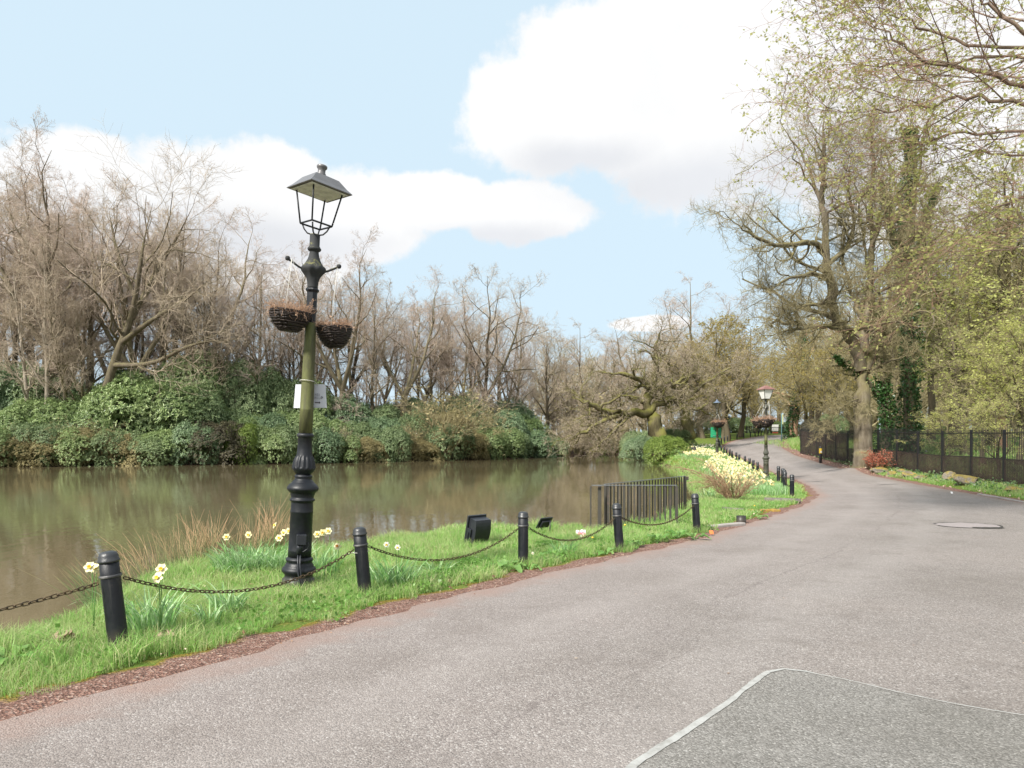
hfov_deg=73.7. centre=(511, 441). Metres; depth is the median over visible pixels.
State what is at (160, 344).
slender tree
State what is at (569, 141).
sky
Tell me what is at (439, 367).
slender tree
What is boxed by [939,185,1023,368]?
tree
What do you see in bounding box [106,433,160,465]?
rhododendron bush
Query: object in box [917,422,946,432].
undergrowth bush
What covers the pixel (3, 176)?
slender tree
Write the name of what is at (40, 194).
slender tree
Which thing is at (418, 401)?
rhododendron bush
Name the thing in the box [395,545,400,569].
daffodil
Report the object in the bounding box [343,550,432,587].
daffodil leaves
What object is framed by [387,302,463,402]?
slender tree
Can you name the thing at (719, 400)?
budding tree
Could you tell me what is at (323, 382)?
slender tree
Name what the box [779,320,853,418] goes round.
budding tree
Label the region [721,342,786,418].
budding tree
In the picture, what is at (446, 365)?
bare tree
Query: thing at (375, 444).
rhododendron bush
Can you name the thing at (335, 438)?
rhododendron bush
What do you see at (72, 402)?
rhododendron bush
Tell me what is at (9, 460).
rhododendron bush
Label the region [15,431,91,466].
rhododendron bush
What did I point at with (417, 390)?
slender tree
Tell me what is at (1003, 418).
bare tree
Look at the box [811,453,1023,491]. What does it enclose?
ivy ground cover
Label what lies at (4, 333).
slender tree
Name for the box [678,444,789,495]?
daffodil foliage
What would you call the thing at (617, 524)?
bollard
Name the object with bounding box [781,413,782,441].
bus stop pole
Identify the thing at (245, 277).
bare tree
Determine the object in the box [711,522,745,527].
kerb block
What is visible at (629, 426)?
bare shrub
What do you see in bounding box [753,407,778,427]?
hanging basket
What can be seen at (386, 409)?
rhododendron bush
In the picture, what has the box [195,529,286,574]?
daffodil
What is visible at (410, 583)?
cow parsley
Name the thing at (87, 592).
rush clump
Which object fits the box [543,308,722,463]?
mossy oak
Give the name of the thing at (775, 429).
sign board
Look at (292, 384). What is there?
rhododendron bush
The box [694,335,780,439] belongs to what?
budding tree
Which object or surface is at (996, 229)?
bare tree
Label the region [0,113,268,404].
leaning oak
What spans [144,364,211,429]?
rhododendron bush
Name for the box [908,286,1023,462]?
leafy tree
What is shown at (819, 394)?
budding tree
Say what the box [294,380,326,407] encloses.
paper notice
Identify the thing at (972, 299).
leafy tree
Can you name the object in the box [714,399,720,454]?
street lamp
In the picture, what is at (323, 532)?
daffodil
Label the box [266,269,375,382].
slender tree
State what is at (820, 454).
marker post
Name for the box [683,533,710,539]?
dock plant
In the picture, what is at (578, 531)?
crisp packet
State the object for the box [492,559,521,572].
dock plant
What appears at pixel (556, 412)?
slender tree
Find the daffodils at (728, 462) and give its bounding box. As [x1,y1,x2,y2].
[682,443,760,475]
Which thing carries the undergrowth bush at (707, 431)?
on the ground at (292, 624)
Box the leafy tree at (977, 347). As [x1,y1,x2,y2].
[933,325,1023,462]
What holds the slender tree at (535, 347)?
on the ground at (292, 624)
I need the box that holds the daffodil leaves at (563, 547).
[543,536,579,553]
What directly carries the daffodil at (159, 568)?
on the ground at (292, 624)
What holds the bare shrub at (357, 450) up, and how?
on the ground at (292, 624)
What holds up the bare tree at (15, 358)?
on the ground at (292, 624)
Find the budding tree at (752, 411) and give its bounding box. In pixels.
[732,369,777,432]
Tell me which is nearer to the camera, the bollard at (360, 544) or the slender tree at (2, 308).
the bollard at (360, 544)
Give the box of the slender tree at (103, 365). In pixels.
[21,220,162,382]
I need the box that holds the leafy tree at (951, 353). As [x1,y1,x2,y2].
[874,210,1023,448]
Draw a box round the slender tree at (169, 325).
[138,230,195,367]
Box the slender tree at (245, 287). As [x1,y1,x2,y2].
[213,267,257,359]
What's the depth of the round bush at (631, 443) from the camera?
73.42 m
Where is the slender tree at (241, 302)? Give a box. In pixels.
[171,237,276,361]
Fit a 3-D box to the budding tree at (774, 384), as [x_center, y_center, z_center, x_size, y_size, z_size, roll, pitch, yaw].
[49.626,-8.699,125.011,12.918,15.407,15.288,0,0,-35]
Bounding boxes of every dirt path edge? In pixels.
[0,435,818,720]
[779,439,1023,502]
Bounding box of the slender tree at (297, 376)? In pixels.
[267,288,328,380]
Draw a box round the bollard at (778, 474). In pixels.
[776,466,779,482]
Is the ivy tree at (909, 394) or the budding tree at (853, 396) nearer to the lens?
the ivy tree at (909, 394)
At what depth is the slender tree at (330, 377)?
77.23 m
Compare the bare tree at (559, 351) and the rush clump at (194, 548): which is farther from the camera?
the bare tree at (559, 351)
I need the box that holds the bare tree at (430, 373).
[404,291,479,403]
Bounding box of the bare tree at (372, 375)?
[336,284,405,411]
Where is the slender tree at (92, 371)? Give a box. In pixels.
[29,230,145,385]
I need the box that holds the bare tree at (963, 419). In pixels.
[919,225,1017,435]
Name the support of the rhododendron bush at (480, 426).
on the ground at (292, 624)
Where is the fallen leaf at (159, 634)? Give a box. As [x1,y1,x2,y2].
[158,629,173,636]
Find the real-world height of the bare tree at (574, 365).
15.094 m
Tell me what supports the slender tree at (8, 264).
on the ground at (292, 624)
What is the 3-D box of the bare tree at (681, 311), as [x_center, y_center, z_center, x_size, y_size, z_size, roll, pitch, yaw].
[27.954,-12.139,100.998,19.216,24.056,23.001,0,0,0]
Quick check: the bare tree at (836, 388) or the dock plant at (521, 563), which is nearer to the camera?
the dock plant at (521, 563)
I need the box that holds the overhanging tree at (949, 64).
[722,0,1023,382]
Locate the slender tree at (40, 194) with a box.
[0,179,68,338]
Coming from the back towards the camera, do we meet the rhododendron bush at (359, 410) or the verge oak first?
the rhododendron bush at (359, 410)
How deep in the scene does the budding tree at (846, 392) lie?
83.41 m
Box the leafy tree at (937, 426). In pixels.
[896,399,992,453]
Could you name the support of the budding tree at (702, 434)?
on the ground at (292, 624)
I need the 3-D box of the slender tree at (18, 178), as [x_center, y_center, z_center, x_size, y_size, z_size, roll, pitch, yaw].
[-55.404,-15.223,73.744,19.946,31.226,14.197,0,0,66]
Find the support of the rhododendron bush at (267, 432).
on the ground at (292, 624)
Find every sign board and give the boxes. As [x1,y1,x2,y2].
[711,427,720,436]
[772,425,778,432]
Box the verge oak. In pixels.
[684,42,990,467]
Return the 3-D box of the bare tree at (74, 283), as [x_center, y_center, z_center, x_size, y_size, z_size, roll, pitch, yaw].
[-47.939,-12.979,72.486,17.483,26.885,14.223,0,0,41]
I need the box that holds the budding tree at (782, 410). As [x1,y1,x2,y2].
[768,372,826,423]
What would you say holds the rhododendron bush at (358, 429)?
on the ground at (292, 624)
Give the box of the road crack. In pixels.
[933,522,1002,527]
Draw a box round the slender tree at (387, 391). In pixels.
[351,301,433,404]
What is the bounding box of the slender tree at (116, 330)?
[95,249,157,378]
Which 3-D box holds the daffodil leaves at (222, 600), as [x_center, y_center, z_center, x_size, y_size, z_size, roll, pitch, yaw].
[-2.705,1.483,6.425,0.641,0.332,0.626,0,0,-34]
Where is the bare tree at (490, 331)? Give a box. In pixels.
[435,264,562,418]
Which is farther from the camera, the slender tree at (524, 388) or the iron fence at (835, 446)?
the slender tree at (524, 388)
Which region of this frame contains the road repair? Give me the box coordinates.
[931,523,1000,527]
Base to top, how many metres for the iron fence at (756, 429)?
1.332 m
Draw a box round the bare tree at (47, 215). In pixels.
[0,107,103,398]
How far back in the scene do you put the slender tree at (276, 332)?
79.32 m
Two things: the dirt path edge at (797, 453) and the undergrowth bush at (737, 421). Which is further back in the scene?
the undergrowth bush at (737, 421)
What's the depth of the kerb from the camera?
20.77 m
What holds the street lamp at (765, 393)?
on the ground at (292, 624)
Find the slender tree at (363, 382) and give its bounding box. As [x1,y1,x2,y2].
[330,321,379,403]
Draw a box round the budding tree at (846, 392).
[821,366,873,428]
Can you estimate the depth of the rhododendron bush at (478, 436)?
74.61 m
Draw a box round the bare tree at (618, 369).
[594,338,659,428]
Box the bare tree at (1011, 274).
[923,169,1023,431]
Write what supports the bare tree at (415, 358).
on the ground at (292, 624)
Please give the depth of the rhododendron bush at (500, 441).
77.02 m
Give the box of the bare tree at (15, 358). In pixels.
[0,189,68,367]
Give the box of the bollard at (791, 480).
[789,474,794,495]
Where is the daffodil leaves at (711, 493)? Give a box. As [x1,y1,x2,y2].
[696,488,716,496]
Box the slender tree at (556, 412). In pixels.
[543,385,573,433]
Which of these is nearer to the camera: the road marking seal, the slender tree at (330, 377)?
the road marking seal
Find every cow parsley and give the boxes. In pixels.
[400,578,433,589]
[420,569,454,579]
[441,566,469,575]
[457,557,483,564]
[533,539,560,546]
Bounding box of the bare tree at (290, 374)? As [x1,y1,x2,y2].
[255,274,338,401]
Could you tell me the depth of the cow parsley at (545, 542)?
11.22 m
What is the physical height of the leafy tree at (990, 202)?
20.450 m
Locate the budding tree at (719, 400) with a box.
[693,363,744,431]
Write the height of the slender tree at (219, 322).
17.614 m
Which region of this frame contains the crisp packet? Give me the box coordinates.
[576,529,585,536]
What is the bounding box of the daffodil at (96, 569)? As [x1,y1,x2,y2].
[93,563,98,630]
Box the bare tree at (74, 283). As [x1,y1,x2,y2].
[4,192,142,378]
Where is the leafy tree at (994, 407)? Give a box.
[949,382,1023,473]
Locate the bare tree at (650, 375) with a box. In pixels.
[638,346,673,413]
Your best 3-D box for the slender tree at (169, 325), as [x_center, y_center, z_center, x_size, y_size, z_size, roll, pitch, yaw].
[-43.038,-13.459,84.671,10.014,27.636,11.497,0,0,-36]
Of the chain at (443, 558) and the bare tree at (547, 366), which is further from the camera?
the bare tree at (547, 366)
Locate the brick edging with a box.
[748,509,780,511]
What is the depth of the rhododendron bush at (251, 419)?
63.18 m
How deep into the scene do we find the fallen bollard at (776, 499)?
20.06 m
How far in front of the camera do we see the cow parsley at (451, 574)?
8.25 m
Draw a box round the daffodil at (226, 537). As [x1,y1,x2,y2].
[223,534,229,563]
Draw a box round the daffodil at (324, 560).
[281,528,354,576]
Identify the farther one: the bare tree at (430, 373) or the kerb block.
the bare tree at (430, 373)
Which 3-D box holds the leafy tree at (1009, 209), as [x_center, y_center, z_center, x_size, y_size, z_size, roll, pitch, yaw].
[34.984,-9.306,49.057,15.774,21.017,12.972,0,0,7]
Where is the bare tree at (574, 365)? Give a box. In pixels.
[533,353,612,420]
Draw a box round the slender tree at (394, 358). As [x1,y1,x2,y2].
[377,285,428,399]
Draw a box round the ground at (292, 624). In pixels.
[0,432,1023,694]
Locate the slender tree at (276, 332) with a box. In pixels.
[224,250,283,369]
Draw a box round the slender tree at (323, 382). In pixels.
[286,277,347,397]
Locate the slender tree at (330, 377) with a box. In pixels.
[315,288,376,396]
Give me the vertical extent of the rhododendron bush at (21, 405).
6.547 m
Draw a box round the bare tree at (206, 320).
[140,239,273,403]
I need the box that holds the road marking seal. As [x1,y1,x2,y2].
[625,668,1023,767]
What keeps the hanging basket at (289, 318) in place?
hanging from the street lamp at (302, 488)
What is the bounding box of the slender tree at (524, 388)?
[504,356,535,406]
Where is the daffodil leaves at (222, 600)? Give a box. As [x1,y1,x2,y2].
[186,581,254,614]
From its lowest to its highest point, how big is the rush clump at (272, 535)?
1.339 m
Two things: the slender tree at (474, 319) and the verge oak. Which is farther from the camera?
the slender tree at (474, 319)
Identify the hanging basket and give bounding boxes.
[261,259,317,332]
[312,269,359,348]
[710,415,726,427]
[749,408,764,427]
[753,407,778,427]
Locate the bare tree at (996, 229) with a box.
[848,105,1023,446]
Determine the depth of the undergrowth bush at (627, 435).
83.67 m
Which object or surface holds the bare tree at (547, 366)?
on the ground at (292, 624)
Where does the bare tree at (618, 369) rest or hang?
on the ground at (292, 624)
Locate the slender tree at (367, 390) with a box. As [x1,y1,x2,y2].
[354,313,397,407]
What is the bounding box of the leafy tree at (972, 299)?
[873,234,1023,454]
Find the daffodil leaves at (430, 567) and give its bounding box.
[423,557,459,570]
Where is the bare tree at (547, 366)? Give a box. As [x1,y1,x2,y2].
[521,323,576,432]
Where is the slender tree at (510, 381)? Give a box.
[472,309,528,401]
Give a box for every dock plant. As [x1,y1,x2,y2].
[0,644,37,664]
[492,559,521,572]
[514,562,541,569]
[539,549,567,556]
[595,547,614,554]
[646,533,674,541]
[662,529,687,536]
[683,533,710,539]
[752,514,768,518]
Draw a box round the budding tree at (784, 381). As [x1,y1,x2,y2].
[752,312,853,419]
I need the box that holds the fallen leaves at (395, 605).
[1,451,1023,716]
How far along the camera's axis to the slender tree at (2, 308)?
65.16 m
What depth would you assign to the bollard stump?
14.76 m
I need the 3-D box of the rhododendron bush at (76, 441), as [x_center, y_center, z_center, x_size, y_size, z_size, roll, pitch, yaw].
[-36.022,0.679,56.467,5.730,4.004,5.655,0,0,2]
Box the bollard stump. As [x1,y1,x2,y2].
[736,515,745,522]
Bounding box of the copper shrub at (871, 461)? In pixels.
[860,447,896,467]
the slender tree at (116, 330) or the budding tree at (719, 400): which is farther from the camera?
the budding tree at (719, 400)
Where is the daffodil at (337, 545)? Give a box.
[334,543,340,564]
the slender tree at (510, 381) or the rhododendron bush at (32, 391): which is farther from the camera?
the slender tree at (510, 381)
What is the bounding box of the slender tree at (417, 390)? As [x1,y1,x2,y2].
[390,302,459,400]
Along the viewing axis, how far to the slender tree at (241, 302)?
77.55 m
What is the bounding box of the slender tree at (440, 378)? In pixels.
[420,315,463,401]
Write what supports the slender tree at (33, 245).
on the ground at (292, 624)
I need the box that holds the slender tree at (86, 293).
[36,205,120,380]
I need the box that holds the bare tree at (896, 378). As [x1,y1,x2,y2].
[828,212,993,438]
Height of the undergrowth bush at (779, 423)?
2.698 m
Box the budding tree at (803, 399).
[754,338,841,420]
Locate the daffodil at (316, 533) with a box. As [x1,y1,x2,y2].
[313,531,320,556]
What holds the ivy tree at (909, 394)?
on the ground at (292, 624)
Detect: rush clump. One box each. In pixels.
[28,527,156,606]
[131,507,239,570]
[201,493,290,553]
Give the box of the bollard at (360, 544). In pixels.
[352,527,371,595]
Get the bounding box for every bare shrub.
[7,423,54,463]
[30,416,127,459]
[83,426,137,460]
[317,421,360,459]
[341,435,369,460]
[385,377,520,459]
[391,416,448,458]
[441,412,514,457]
[524,379,639,454]
[536,408,601,456]
[558,412,622,455]
[591,392,663,434]
[600,419,639,454]
[646,398,726,442]
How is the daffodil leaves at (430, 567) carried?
on the ground at (292, 624)
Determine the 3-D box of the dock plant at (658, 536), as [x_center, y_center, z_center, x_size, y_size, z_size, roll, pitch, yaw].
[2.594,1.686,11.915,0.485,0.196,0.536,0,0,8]
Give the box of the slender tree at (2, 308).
[0,231,25,363]
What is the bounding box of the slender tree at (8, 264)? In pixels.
[0,210,25,346]
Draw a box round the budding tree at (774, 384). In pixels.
[753,355,791,425]
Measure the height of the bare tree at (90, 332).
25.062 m
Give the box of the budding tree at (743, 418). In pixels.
[671,312,795,436]
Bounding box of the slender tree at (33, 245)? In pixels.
[1,187,107,374]
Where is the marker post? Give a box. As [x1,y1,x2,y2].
[819,446,821,462]
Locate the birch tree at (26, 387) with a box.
[0,236,55,412]
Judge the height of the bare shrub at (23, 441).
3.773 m
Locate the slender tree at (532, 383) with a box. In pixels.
[516,366,548,419]
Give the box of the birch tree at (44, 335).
[0,222,112,413]
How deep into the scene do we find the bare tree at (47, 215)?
60.23 m
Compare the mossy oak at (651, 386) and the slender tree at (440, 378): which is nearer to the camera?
the mossy oak at (651, 386)
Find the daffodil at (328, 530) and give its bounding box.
[325,528,331,575]
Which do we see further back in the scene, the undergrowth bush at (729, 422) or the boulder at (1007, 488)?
the undergrowth bush at (729, 422)
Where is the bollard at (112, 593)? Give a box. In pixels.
[97,550,128,645]
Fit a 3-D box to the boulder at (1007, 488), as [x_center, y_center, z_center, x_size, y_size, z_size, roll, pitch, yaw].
[16.362,1.549,22.205,0.716,0.188,0.426,0,0,16]
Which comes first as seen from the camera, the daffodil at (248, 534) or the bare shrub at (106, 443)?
the daffodil at (248, 534)
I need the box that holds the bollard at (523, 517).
[517,511,528,564]
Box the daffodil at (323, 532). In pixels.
[320,529,325,557]
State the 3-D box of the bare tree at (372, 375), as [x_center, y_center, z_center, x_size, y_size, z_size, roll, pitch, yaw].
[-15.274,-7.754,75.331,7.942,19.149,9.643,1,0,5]
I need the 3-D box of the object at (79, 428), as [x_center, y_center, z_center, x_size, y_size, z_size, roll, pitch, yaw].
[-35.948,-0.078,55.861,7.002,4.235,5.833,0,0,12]
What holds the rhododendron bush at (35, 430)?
on the ground at (292, 624)
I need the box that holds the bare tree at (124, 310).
[4,177,223,429]
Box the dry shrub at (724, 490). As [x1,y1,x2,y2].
[663,447,769,498]
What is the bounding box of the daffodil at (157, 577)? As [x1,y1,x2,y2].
[152,572,162,631]
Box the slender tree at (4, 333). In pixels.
[0,228,48,369]
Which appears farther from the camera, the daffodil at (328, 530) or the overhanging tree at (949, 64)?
the overhanging tree at (949, 64)
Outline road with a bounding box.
[0,435,1023,767]
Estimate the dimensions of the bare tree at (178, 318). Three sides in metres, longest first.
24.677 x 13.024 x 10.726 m
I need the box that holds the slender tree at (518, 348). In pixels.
[485,301,549,402]
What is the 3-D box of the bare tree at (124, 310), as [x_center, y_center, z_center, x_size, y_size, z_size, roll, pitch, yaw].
[-37.582,-11.355,62.209,18.505,26.626,13.460,0,0,-2]
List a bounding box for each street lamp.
[282,164,351,588]
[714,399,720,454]
[757,386,774,480]
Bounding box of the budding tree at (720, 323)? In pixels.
[667,311,787,440]
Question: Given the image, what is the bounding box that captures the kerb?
[977,493,1023,502]
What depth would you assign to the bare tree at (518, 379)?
87.85 m
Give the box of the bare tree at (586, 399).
[582,358,625,446]
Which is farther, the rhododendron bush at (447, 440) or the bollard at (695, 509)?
the rhododendron bush at (447, 440)
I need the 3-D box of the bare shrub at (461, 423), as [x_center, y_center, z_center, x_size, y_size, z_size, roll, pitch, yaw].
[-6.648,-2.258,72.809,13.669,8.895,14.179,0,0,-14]
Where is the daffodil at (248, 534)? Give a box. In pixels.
[245,531,251,547]
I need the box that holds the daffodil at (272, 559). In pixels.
[205,535,324,573]
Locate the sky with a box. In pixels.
[0,0,1023,431]
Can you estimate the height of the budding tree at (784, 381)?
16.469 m
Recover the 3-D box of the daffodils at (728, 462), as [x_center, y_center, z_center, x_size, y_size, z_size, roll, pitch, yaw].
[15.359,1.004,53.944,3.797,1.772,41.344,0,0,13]
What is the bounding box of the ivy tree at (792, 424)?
[744,300,845,438]
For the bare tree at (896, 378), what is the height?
20.766 m
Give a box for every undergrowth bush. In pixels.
[619,428,657,457]
[666,419,699,437]
[695,419,721,433]
[705,416,737,432]
[728,417,753,432]
[744,421,778,432]
[773,421,799,432]
[798,417,835,443]
[820,414,849,432]
[837,419,853,439]
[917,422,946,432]
[1008,413,1019,438]
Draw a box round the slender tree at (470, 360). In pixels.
[453,314,496,395]
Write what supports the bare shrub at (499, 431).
on the ground at (292, 624)
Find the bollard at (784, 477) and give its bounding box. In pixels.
[783,471,786,485]
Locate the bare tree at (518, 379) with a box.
[459,305,551,412]
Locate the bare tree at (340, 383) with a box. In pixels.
[254,222,386,423]
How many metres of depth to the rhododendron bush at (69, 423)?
58.06 m
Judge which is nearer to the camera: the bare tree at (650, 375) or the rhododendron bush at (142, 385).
the rhododendron bush at (142, 385)
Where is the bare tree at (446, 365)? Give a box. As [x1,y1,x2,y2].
[419,296,523,414]
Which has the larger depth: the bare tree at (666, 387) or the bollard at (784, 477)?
the bare tree at (666, 387)
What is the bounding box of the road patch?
[637,669,1023,767]
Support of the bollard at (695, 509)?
on the ground at (292, 624)
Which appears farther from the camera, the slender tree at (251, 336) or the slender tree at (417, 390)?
the slender tree at (417, 390)
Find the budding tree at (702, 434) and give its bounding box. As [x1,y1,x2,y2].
[649,330,736,437]
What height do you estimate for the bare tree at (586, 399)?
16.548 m
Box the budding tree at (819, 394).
[786,344,857,416]
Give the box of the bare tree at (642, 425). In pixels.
[590,317,682,431]
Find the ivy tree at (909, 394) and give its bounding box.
[801,24,1004,454]
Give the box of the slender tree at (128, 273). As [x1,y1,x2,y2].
[58,206,202,373]
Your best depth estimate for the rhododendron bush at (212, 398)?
60.43 m
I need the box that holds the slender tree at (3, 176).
[0,165,136,384]
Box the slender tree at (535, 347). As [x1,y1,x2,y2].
[522,321,578,431]
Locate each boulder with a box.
[869,467,887,473]
[902,471,916,476]
[913,475,927,478]
[942,471,955,479]
[953,474,977,484]
[1004,486,1021,491]
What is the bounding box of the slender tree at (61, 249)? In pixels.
[4,183,111,373]
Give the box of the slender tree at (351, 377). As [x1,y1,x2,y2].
[329,258,421,401]
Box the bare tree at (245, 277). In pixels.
[101,163,300,350]
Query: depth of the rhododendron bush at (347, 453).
64.35 m
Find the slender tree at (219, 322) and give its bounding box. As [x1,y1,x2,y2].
[191,282,254,389]
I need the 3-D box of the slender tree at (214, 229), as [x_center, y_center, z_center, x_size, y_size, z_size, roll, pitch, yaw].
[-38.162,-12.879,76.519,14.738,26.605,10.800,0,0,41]
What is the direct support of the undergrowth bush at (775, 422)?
on the ground at (292, 624)
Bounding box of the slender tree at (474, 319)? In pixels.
[435,297,500,413]
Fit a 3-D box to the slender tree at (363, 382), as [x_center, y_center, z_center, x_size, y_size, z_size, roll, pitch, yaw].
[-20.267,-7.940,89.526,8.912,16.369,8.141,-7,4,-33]
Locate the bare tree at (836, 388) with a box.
[798,306,855,418]
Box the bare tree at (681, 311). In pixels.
[645,271,772,435]
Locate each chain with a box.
[0,582,98,610]
[123,549,353,593]
[368,528,518,561]
[528,518,614,540]
[622,505,693,525]
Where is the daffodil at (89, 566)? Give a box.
[83,562,95,627]
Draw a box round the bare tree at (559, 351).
[521,335,587,450]
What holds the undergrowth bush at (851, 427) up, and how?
on the ground at (292, 624)
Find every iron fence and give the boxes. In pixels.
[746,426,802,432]
[800,427,1023,484]
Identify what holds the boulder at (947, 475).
on the ground at (292, 624)
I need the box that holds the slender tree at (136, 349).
[94,217,166,369]
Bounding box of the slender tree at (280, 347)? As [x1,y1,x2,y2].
[248,289,299,380]
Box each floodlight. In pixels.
[464,514,490,544]
[536,517,552,527]
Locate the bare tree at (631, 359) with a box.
[606,332,674,430]
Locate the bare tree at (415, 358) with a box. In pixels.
[349,265,482,432]
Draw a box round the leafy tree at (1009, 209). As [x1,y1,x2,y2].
[911,144,1023,445]
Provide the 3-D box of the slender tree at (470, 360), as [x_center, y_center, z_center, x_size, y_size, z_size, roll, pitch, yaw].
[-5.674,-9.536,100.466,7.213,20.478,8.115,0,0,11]
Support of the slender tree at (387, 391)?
on the ground at (292, 624)
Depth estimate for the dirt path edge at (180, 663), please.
5.43 m
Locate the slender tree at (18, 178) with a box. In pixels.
[0,127,59,363]
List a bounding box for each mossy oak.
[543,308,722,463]
[628,320,768,439]
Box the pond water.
[0,455,692,635]
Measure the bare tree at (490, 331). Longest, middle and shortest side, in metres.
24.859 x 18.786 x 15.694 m
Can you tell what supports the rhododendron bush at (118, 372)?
on the ground at (292, 624)
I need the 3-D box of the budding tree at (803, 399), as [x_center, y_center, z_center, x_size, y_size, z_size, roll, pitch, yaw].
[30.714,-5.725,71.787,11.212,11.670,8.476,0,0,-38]
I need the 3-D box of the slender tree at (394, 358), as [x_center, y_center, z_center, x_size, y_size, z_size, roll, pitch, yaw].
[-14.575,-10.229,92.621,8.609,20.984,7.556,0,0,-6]
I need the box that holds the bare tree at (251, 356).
[200,263,298,389]
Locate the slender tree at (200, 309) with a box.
[179,268,230,353]
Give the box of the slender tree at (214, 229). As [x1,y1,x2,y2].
[121,208,238,346]
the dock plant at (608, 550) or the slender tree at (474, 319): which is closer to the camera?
the dock plant at (608, 550)
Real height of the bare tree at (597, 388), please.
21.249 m
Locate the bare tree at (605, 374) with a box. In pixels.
[595,354,631,427]
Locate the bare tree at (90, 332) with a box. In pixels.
[0,197,146,393]
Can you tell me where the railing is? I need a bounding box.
[590,476,688,528]
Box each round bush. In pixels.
[618,435,652,459]
[642,434,692,464]
[665,428,697,447]
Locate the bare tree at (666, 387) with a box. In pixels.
[638,340,690,429]
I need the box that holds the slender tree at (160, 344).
[108,220,214,368]
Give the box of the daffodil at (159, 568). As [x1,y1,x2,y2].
[155,564,167,637]
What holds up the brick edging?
on the ground at (292, 624)
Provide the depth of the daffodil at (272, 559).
8.58 m
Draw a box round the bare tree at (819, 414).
[792,338,853,418]
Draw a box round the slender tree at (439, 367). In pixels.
[421,311,478,403]
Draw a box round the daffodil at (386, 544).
[383,542,389,577]
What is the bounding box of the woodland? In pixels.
[513,279,1017,432]
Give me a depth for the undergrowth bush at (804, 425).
57.98 m
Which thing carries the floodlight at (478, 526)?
on the ground at (292, 624)
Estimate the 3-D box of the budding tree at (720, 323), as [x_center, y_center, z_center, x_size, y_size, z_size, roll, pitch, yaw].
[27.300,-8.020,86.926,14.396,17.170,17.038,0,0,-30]
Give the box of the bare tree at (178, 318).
[111,207,226,373]
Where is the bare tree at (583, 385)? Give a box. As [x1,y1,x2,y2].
[539,356,599,420]
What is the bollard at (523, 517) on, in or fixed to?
on the ground at (292, 624)
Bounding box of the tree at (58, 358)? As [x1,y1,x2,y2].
[24,279,111,417]
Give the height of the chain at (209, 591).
0.325 m
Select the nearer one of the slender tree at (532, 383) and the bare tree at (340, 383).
the bare tree at (340, 383)
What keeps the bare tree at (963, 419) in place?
on the ground at (292, 624)
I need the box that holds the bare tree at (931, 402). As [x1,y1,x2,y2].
[885,199,1015,440]
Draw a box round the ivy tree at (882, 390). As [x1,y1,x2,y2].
[807,252,936,450]
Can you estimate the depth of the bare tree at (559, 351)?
104.03 m
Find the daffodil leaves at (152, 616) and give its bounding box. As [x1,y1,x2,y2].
[85,578,209,636]
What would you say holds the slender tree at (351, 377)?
on the ground at (292, 624)
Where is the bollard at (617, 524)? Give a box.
[612,503,623,551]
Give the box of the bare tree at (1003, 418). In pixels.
[927,163,1023,448]
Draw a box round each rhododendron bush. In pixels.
[0,360,58,410]
[0,363,85,409]
[0,372,18,405]
[0,397,88,457]
[0,405,44,430]
[0,424,32,466]
[0,434,46,467]
[1,420,65,466]
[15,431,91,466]
[34,413,125,431]
[35,425,113,466]
[36,379,95,404]
[41,390,161,453]
[64,427,123,465]
[75,378,187,449]
[82,428,140,466]
[85,368,224,455]
[101,364,178,428]
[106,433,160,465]
[116,431,185,465]
[131,427,217,465]
[132,382,229,461]
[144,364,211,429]
[150,345,251,427]
[167,420,225,465]
[173,403,259,460]
[181,419,251,464]
[195,355,276,417]
[219,408,268,452]
[220,358,292,416]
[223,422,264,464]
[234,423,297,463]
[235,374,321,416]
[243,411,294,460]
[264,423,317,463]
[265,408,326,458]
[273,380,346,421]
[292,426,346,462]
[312,415,353,458]
[319,392,377,437]
[322,434,365,462]
[333,420,377,454]
[343,436,390,462]
[350,400,402,440]
[359,416,406,456]
[366,424,413,461]
[391,438,444,460]
[394,396,442,430]
[399,410,434,457]
[418,408,471,456]
[419,420,475,460]
[440,391,493,426]
[442,429,490,459]
[464,428,510,458]
[466,416,494,456]
[478,407,531,457]
[483,426,526,458]
[492,395,535,440]
[496,431,532,458]
[505,414,553,454]
[513,429,556,457]
[535,435,569,457]
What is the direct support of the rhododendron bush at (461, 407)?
on the ground at (292, 624)
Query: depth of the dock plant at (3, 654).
4.90 m
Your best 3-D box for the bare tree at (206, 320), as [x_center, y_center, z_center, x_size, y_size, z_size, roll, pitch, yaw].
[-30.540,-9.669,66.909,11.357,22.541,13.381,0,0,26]
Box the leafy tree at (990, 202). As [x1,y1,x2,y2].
[897,171,1023,424]
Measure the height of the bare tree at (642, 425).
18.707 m
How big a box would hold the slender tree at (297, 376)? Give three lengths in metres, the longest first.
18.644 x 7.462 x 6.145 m
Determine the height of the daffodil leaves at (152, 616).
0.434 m
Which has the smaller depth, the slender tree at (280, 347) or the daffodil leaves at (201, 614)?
the daffodil leaves at (201, 614)
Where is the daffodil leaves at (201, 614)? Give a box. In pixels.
[182,594,237,625]
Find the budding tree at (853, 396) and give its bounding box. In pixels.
[838,376,878,426]
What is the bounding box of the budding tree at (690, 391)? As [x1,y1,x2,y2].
[663,355,731,418]
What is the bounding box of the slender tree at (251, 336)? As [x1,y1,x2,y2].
[221,297,285,381]
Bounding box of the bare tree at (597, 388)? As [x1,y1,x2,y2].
[537,318,629,450]
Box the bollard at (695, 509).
[691,493,700,532]
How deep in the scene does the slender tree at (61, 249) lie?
67.08 m
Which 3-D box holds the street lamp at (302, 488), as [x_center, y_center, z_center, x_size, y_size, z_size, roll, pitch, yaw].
[-2.246,-0.681,7.721,0.632,4.889,0.620,0,0,43]

